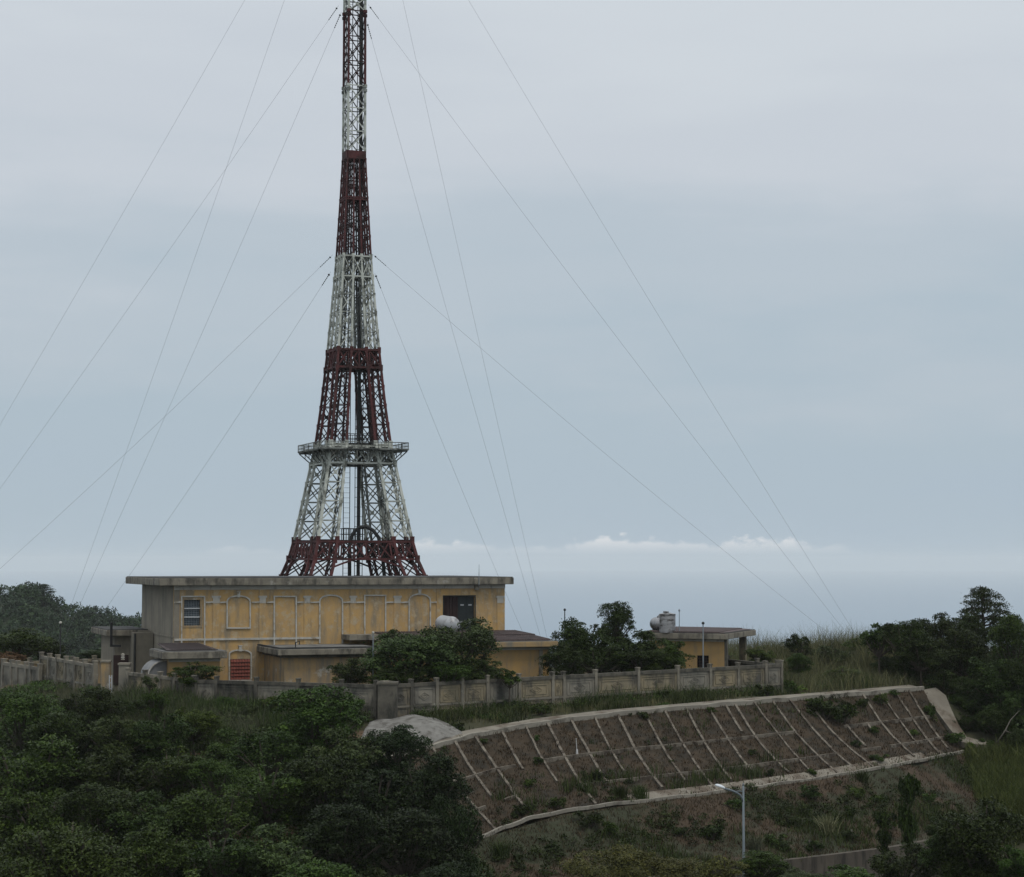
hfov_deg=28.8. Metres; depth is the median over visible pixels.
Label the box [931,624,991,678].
broadleaf tree
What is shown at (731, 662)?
boundary wall
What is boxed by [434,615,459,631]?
water tank
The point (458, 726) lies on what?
shrub
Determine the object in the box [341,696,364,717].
shrub
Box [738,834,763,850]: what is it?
grass clump
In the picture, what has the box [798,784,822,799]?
shrub
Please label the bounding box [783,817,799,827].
shrub
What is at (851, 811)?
shrub
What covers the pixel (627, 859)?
bush
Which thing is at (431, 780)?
broadleaf tree
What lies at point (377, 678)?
broadleaf tree
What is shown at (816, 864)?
retaining wall
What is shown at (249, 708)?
shrub
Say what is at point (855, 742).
shrub
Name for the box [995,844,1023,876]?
bush
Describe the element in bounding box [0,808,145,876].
broadleaf tree
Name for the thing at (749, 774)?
berm grass
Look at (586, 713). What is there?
path
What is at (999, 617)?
broadleaf tree
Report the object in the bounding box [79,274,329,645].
guy wire
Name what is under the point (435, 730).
concrete mound
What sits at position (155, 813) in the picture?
broadleaf tree
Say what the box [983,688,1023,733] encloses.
broadleaf tree
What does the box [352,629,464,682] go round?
broadleaf tree
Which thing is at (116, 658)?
doorway
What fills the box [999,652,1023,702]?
broadleaf tree
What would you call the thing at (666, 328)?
guy wire
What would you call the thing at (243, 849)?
broadleaf tree
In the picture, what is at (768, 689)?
shrub
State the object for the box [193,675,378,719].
boundary wall
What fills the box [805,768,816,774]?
shrub
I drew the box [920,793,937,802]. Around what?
shrub
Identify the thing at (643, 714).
shrub
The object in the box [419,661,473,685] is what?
bush
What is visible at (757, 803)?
slope scrub
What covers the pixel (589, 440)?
guy wire
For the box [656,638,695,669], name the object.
broadleaf tree
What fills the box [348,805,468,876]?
broadleaf tree
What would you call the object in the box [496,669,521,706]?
broadleaf tree
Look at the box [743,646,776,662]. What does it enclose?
bush
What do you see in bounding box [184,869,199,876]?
broadleaf tree
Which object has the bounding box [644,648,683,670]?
bush
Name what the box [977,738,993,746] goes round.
shrub
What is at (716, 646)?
outbuilding
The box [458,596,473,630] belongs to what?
door
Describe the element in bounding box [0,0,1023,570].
sky
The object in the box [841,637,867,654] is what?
bush
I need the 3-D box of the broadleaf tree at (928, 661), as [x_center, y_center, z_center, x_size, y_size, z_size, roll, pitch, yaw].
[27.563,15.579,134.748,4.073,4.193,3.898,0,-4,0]
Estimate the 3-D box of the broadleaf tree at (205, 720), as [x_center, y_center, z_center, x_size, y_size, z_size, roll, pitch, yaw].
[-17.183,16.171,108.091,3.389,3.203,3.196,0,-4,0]
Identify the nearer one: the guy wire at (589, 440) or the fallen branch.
the fallen branch
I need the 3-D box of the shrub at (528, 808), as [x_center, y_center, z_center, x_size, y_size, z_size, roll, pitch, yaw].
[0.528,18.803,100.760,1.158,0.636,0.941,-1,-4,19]
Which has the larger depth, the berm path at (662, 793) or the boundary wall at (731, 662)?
the boundary wall at (731, 662)
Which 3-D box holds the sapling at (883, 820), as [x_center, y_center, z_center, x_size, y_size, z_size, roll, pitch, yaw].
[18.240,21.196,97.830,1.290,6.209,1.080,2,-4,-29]
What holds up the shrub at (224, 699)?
on the ground at (979, 734)
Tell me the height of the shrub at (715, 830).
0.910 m
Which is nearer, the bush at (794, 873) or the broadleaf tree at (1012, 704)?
the bush at (794, 873)
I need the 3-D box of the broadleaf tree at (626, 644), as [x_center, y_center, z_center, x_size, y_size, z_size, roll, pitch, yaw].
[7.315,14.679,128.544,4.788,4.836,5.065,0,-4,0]
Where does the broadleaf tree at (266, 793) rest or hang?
on the ground at (979, 734)
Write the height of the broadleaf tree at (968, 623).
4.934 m
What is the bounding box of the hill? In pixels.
[0,599,100,657]
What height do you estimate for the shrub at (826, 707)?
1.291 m
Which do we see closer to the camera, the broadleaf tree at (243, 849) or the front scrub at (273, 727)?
the broadleaf tree at (243, 849)
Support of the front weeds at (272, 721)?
on the ground at (979, 734)
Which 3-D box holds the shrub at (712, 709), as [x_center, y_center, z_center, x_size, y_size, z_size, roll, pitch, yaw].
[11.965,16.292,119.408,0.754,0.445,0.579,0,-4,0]
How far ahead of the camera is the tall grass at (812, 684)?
133.78 m
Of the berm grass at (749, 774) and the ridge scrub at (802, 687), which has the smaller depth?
the berm grass at (749, 774)
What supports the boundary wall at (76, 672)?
on the ground at (979, 734)
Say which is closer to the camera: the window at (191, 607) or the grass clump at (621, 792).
the grass clump at (621, 792)
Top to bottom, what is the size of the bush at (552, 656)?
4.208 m
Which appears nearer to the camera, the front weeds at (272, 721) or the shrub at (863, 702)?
the front weeds at (272, 721)
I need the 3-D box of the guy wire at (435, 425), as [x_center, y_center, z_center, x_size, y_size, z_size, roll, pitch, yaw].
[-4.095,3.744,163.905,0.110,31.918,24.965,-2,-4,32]
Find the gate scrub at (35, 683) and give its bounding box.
[0,678,106,737]
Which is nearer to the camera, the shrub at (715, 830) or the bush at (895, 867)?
the bush at (895, 867)
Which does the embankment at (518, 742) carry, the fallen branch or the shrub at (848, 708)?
the shrub at (848, 708)
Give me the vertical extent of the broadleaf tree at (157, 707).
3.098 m
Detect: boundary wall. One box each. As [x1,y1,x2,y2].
[0,658,42,687]
[6,655,100,683]
[39,652,97,692]
[125,668,193,694]
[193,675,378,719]
[379,660,783,716]
[728,655,777,665]
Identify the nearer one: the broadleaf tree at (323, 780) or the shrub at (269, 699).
the broadleaf tree at (323, 780)
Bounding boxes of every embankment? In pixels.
[388,690,959,833]
[468,753,978,876]
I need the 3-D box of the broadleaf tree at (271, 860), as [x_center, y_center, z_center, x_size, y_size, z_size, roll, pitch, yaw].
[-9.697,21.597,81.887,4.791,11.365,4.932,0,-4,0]
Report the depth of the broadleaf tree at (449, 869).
78.80 m
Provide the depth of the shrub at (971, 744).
128.64 m
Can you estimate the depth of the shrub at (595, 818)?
100.89 m
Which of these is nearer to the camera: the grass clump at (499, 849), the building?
the grass clump at (499, 849)
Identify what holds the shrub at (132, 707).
on the ground at (979, 734)
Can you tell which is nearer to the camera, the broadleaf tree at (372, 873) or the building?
the broadleaf tree at (372, 873)
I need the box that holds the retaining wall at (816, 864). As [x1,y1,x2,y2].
[649,818,975,876]
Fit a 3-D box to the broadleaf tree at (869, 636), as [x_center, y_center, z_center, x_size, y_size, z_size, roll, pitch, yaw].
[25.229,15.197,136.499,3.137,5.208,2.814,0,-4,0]
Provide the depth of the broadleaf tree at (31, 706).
108.62 m
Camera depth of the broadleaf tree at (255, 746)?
99.94 m
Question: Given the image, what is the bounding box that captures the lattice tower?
[279,0,427,575]
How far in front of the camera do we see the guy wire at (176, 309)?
164.84 m
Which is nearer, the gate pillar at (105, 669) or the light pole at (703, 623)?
the gate pillar at (105, 669)
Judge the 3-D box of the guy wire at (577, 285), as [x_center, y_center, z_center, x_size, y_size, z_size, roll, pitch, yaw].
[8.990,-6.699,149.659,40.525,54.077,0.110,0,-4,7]
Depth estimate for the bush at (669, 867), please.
83.76 m
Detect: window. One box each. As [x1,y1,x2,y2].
[184,600,199,625]
[228,645,251,680]
[697,655,708,667]
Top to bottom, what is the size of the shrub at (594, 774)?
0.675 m
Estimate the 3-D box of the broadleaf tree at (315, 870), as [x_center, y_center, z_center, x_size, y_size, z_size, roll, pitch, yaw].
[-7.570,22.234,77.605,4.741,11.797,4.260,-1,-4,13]
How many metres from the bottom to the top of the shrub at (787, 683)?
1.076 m
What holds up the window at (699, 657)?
in the outbuilding
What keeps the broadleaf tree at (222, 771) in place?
on the ground at (979, 734)
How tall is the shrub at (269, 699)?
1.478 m
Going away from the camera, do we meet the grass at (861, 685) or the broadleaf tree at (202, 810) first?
the broadleaf tree at (202, 810)
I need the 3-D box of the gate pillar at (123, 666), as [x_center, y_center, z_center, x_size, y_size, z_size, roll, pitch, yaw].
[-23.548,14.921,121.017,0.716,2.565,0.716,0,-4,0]
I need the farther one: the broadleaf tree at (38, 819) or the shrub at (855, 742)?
the shrub at (855, 742)
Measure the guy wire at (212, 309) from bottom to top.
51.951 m
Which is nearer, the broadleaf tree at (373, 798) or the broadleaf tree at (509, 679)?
the broadleaf tree at (373, 798)
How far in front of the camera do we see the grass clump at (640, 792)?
105.37 m
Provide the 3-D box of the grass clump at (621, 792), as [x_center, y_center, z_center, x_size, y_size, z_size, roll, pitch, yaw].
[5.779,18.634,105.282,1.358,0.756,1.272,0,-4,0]
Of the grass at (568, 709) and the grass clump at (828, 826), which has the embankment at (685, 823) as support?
the grass clump at (828, 826)
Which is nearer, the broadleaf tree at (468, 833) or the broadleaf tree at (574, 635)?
the broadleaf tree at (468, 833)
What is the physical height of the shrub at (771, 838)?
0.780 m
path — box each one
[384,685,916,757]
[625,750,942,799]
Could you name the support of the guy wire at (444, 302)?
attached to the lattice tower
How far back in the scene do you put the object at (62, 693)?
124.70 m
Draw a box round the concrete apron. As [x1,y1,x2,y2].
[924,687,986,749]
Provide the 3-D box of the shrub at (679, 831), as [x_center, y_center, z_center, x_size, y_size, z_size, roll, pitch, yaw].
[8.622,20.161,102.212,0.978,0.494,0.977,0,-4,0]
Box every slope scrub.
[428,693,947,829]
[477,751,972,876]
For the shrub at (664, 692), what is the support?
on the ground at (979, 734)
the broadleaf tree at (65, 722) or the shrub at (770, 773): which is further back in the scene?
the shrub at (770, 773)
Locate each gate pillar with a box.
[100,660,111,691]
[118,662,131,690]
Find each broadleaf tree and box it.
[0,627,55,660]
[0,651,26,679]
[0,689,66,756]
[0,733,96,870]
[0,787,83,859]
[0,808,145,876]
[21,709,101,765]
[31,640,67,660]
[47,782,140,872]
[50,685,127,748]
[56,747,161,845]
[72,714,151,761]
[74,649,100,658]
[105,789,191,844]
[108,822,202,876]
[127,712,197,775]
[131,745,204,803]
[140,688,169,720]
[163,785,258,849]
[167,661,224,687]
[169,755,270,832]
[172,706,225,756]
[173,828,264,876]
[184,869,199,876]
[203,727,256,778]
[216,762,310,875]
[217,822,331,876]
[225,729,312,782]
[267,684,372,757]
[272,857,356,876]
[273,754,362,865]
[298,802,397,875]
[302,726,389,831]
[325,768,427,874]
[326,658,371,683]
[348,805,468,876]
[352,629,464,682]
[356,866,412,876]
[361,723,433,776]
[364,673,412,683]
[381,749,475,876]
[415,617,502,680]
[419,861,478,876]
[429,793,485,873]
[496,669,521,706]
[550,616,615,666]
[560,643,630,673]
[596,629,663,671]
[597,600,636,671]
[618,644,674,671]
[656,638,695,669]
[779,633,812,673]
[785,652,814,685]
[858,622,901,679]
[873,619,936,683]
[892,639,950,685]
[894,656,929,683]
[913,612,955,670]
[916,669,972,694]
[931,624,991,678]
[945,613,985,641]
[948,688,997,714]
[952,712,980,733]
[955,586,1014,654]
[963,656,1023,703]
[974,706,1022,737]
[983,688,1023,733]
[985,613,1023,661]
[986,615,1023,639]
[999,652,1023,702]
[1000,726,1023,749]
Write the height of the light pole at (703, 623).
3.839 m
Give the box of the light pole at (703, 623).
[702,622,704,667]
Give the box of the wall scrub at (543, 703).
[410,684,756,716]
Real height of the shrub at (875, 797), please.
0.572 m
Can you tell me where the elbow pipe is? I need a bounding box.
[110,622,120,646]
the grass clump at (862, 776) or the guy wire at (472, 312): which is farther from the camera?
the guy wire at (472, 312)
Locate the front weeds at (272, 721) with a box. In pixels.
[67,679,362,752]
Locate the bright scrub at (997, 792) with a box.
[972,774,1023,813]
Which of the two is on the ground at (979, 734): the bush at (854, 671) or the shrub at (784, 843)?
the bush at (854, 671)
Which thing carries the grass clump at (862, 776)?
on the embankment at (685, 823)
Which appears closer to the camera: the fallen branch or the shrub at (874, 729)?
the shrub at (874, 729)
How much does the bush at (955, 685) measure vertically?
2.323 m
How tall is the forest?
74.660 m
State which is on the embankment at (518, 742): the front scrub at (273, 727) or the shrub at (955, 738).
the shrub at (955, 738)
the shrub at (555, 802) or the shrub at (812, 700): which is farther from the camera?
the shrub at (812, 700)
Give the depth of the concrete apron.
131.56 m
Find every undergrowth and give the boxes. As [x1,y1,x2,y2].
[0,720,493,876]
[938,650,1023,736]
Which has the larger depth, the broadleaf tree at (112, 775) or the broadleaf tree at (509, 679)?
the broadleaf tree at (509, 679)
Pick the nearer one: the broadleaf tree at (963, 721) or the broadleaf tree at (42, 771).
the broadleaf tree at (42, 771)
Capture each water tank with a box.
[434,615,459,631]
[650,615,659,629]
[659,611,675,632]
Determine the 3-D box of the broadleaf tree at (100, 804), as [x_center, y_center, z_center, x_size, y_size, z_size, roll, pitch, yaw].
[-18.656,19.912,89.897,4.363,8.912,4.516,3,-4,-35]
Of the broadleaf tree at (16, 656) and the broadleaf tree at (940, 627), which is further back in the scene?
the broadleaf tree at (16, 656)
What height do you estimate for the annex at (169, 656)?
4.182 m
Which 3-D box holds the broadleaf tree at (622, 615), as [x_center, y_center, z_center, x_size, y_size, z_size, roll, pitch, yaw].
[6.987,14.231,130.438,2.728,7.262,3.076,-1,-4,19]
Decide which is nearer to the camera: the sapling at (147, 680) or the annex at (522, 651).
the sapling at (147, 680)
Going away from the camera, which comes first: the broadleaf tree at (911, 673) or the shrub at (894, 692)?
the shrub at (894, 692)
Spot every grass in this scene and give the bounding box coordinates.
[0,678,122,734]
[108,678,372,751]
[391,690,963,838]
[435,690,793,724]
[459,692,912,795]
[475,750,975,876]
[483,743,809,807]
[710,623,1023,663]
[728,638,1018,700]
[728,641,1000,702]
[780,619,950,683]
[959,739,1023,845]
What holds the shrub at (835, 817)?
on the embankment at (685, 823)
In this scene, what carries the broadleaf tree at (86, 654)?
on the ground at (979, 734)
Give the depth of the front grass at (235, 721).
113.34 m
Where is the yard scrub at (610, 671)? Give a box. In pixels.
[533,665,698,676]
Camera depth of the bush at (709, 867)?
81.96 m
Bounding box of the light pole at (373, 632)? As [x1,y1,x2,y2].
[372,631,374,675]
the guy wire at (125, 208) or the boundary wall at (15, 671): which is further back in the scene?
the guy wire at (125, 208)
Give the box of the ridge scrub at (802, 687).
[729,650,1021,693]
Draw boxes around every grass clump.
[484,838,513,858]
[610,785,630,798]
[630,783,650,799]
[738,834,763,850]
[814,812,842,835]
[851,769,871,783]
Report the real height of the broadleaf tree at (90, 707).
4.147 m
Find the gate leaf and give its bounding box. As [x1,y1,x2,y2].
[109,675,111,689]
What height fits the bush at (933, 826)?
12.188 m
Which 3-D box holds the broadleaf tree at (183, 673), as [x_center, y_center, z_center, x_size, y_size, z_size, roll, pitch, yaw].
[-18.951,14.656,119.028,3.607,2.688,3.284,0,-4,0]
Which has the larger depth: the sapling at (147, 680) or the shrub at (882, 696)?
the shrub at (882, 696)
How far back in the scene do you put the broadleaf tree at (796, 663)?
131.55 m
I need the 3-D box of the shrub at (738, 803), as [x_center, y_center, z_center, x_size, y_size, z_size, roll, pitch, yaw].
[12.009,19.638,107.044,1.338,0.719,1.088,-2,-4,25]
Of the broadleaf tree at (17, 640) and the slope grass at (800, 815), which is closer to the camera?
the slope grass at (800, 815)
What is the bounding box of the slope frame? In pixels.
[391,686,964,840]
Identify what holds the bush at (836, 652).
on the ground at (979, 734)
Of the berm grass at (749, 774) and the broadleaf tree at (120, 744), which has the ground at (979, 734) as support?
the broadleaf tree at (120, 744)
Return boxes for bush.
[372,666,430,683]
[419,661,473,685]
[467,657,505,680]
[535,642,591,674]
[556,841,659,876]
[639,855,708,876]
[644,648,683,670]
[695,855,749,876]
[735,850,795,876]
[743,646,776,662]
[779,868,829,876]
[809,645,850,666]
[820,666,863,683]
[821,864,875,876]
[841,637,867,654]
[866,843,941,876]
[870,655,900,679]
[917,827,977,876]
[923,815,950,876]
[928,796,1023,876]
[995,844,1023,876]
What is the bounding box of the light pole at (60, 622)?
[59,621,61,657]
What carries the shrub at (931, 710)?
on the embankment at (518, 742)
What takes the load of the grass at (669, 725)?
on the embankment at (518, 742)
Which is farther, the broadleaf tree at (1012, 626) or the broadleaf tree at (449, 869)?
the broadleaf tree at (1012, 626)
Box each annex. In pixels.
[141,642,226,679]
[257,641,378,683]
[341,630,557,682]
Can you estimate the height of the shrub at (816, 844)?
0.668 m
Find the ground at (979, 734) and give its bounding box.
[0,663,1023,876]
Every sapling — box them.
[141,675,158,719]
[871,807,897,853]
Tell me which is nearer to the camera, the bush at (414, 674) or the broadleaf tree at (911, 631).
the bush at (414, 674)
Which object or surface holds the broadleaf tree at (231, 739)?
on the ground at (979, 734)
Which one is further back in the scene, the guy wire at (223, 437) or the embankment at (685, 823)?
the guy wire at (223, 437)
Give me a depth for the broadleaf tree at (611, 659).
125.89 m
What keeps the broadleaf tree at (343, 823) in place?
on the ground at (979, 734)
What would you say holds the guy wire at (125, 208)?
attached to the lattice tower
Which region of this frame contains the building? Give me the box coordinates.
[126,575,513,680]
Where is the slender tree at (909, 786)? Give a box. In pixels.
[897,772,921,854]
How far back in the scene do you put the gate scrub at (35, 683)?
127.36 m
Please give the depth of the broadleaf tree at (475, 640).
118.66 m
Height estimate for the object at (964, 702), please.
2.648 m
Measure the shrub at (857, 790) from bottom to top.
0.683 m
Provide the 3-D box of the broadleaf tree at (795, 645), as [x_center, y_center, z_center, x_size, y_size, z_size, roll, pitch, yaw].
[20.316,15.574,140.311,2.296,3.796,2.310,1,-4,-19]
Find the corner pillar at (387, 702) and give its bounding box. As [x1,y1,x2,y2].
[377,681,398,718]
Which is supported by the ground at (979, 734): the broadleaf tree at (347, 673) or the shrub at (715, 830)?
the broadleaf tree at (347, 673)
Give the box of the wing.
[91,626,152,689]
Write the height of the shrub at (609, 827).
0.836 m
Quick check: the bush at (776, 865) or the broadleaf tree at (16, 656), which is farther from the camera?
the broadleaf tree at (16, 656)
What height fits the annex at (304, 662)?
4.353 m
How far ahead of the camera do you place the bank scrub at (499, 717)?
113.69 m
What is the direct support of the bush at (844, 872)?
on the ground at (979, 734)
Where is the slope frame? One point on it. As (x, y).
(595, 717)
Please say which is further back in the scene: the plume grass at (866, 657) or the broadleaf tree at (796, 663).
the plume grass at (866, 657)
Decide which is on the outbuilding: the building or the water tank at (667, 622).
the water tank at (667, 622)
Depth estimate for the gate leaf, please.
121.88 m
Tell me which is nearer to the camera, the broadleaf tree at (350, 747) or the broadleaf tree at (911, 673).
the broadleaf tree at (350, 747)
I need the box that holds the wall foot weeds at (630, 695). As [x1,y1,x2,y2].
[409,680,794,715]
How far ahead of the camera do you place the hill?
505.41 m
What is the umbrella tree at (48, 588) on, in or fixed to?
on the hill
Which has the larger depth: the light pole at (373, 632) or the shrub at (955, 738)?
the shrub at (955, 738)
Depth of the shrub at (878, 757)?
119.23 m
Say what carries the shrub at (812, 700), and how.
on the embankment at (518, 742)
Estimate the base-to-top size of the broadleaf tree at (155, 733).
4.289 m
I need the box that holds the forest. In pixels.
[0,581,141,660]
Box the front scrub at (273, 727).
[82,685,374,751]
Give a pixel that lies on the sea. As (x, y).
(750, 600)
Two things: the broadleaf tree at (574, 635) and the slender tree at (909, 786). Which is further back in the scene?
the broadleaf tree at (574, 635)
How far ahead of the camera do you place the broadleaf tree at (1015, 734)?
127.70 m
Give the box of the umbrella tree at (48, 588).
[36,584,55,606]
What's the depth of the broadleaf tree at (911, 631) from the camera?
135.07 m
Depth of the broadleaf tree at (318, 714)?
102.54 m
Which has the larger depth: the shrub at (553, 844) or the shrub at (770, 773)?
the shrub at (770, 773)
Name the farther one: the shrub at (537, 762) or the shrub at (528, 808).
the shrub at (537, 762)
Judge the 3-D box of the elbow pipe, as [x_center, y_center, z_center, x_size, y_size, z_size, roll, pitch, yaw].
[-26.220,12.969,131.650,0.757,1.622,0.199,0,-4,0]
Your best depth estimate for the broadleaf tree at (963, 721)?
131.20 m
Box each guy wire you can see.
[1,7,337,486]
[1,257,330,567]
[2,0,244,420]
[59,2,283,637]
[62,14,340,642]
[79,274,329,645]
[367,24,539,633]
[369,7,847,634]
[374,256,837,640]
[375,275,521,629]
[403,3,545,631]
[470,3,855,634]
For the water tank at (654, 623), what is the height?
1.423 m
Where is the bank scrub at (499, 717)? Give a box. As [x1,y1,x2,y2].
[444,693,779,728]
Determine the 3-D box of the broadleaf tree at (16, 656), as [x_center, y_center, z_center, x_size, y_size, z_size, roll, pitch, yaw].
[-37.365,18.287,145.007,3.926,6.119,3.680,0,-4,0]
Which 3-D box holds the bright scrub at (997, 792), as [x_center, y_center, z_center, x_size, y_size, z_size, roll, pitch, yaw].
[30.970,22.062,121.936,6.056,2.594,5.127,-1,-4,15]
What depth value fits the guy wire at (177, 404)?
153.91 m
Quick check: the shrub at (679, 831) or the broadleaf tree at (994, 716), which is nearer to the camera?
the shrub at (679, 831)
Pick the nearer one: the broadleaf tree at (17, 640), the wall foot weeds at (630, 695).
the wall foot weeds at (630, 695)
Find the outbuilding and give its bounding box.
[642,626,755,668]
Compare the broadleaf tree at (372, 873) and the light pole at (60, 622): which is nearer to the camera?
the broadleaf tree at (372, 873)
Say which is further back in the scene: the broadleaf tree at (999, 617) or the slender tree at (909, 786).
the broadleaf tree at (999, 617)
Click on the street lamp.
(743, 816)
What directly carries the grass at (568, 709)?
on the ground at (979, 734)
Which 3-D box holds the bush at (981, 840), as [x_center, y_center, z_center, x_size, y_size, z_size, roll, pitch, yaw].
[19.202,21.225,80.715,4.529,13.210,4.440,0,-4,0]
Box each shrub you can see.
[118,699,147,718]
[211,696,233,708]
[235,704,260,717]
[256,694,289,712]
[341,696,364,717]
[450,722,464,730]
[511,804,533,814]
[523,778,536,785]
[527,703,556,714]
[533,757,543,764]
[542,841,559,850]
[547,797,568,808]
[572,810,604,828]
[589,769,603,779]
[601,821,619,835]
[638,712,649,718]
[661,690,668,700]
[672,827,687,834]
[699,824,725,839]
[706,706,716,711]
[725,798,746,809]
[747,749,758,755]
[754,684,774,696]
[764,769,774,776]
[764,834,786,845]
[776,840,792,850]
[783,680,800,693]
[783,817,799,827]
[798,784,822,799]
[804,839,825,852]
[805,698,822,706]
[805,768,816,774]
[806,701,841,718]
[825,700,858,724]
[830,814,841,822]
[840,830,859,840]
[841,805,857,817]
[849,787,865,799]
[850,740,862,746]
[855,698,868,707]
[867,726,879,733]
[868,754,888,762]
[868,795,885,802]
[872,693,888,705]
[888,689,900,695]
[909,729,920,735]
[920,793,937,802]
[923,705,935,718]
[944,732,967,745]
[966,742,976,749]
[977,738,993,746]
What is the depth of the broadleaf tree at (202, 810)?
88.53 m
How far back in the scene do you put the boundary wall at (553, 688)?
120.30 m
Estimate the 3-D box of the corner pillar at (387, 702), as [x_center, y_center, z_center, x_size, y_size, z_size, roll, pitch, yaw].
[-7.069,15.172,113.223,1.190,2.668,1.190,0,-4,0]
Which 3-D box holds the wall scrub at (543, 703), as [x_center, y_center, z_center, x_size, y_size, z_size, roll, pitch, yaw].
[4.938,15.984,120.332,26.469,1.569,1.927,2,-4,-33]
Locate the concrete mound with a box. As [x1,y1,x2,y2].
[361,714,462,752]
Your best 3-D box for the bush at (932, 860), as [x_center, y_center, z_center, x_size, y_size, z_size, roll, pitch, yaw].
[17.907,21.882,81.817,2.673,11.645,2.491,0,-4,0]
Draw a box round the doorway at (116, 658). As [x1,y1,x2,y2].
[113,655,128,684]
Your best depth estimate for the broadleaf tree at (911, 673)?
135.49 m
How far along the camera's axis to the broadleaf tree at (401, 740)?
99.72 m
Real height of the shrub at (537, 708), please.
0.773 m
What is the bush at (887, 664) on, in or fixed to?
on the ground at (979, 734)
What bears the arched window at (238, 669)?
in the building
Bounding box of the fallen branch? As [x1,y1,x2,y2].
[997,711,1018,742]
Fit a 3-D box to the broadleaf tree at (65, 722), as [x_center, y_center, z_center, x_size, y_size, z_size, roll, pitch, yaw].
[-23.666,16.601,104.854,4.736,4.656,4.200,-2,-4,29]
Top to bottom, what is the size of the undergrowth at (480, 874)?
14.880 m
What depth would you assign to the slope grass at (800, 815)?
106.07 m
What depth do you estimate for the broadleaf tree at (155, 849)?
80.49 m
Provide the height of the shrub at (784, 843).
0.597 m
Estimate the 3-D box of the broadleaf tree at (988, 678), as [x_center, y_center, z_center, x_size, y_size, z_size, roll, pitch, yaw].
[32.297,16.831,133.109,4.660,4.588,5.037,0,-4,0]
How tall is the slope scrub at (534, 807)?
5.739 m
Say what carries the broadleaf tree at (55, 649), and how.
on the ground at (979, 734)
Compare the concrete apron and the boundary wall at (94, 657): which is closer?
the concrete apron
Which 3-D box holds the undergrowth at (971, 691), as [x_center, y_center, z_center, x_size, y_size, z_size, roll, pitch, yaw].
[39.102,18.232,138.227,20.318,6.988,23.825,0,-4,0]
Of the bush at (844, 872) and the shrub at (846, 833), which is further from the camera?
the shrub at (846, 833)
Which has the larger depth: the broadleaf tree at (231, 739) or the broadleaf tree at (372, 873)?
the broadleaf tree at (231, 739)
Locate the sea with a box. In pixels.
[0,571,1023,665]
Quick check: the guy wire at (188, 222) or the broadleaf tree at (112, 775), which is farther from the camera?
the guy wire at (188, 222)
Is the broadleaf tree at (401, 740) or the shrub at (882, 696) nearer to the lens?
the broadleaf tree at (401, 740)
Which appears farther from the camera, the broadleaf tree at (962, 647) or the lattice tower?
the lattice tower
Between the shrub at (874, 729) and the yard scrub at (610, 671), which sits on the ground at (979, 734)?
the yard scrub at (610, 671)
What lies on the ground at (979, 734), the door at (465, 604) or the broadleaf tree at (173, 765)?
the broadleaf tree at (173, 765)
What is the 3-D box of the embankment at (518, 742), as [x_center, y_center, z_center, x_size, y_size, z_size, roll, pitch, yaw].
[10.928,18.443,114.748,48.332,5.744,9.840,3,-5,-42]
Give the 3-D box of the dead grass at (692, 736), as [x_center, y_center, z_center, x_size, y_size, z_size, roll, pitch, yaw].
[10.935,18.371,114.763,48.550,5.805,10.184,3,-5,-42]
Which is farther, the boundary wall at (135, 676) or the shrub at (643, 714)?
the boundary wall at (135, 676)
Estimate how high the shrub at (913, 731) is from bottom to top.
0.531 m
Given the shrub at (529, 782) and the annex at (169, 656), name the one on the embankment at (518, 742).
the shrub at (529, 782)
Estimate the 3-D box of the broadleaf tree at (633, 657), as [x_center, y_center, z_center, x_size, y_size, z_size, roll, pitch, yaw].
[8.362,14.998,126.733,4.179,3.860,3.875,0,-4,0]
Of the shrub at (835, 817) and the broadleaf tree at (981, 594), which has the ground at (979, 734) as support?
the broadleaf tree at (981, 594)
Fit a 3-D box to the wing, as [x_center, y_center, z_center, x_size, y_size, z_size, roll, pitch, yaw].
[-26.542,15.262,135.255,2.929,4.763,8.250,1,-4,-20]
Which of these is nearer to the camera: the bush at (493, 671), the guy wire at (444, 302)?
the bush at (493, 671)
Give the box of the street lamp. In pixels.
[715,783,744,873]
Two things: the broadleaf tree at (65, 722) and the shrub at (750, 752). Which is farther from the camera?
the shrub at (750, 752)

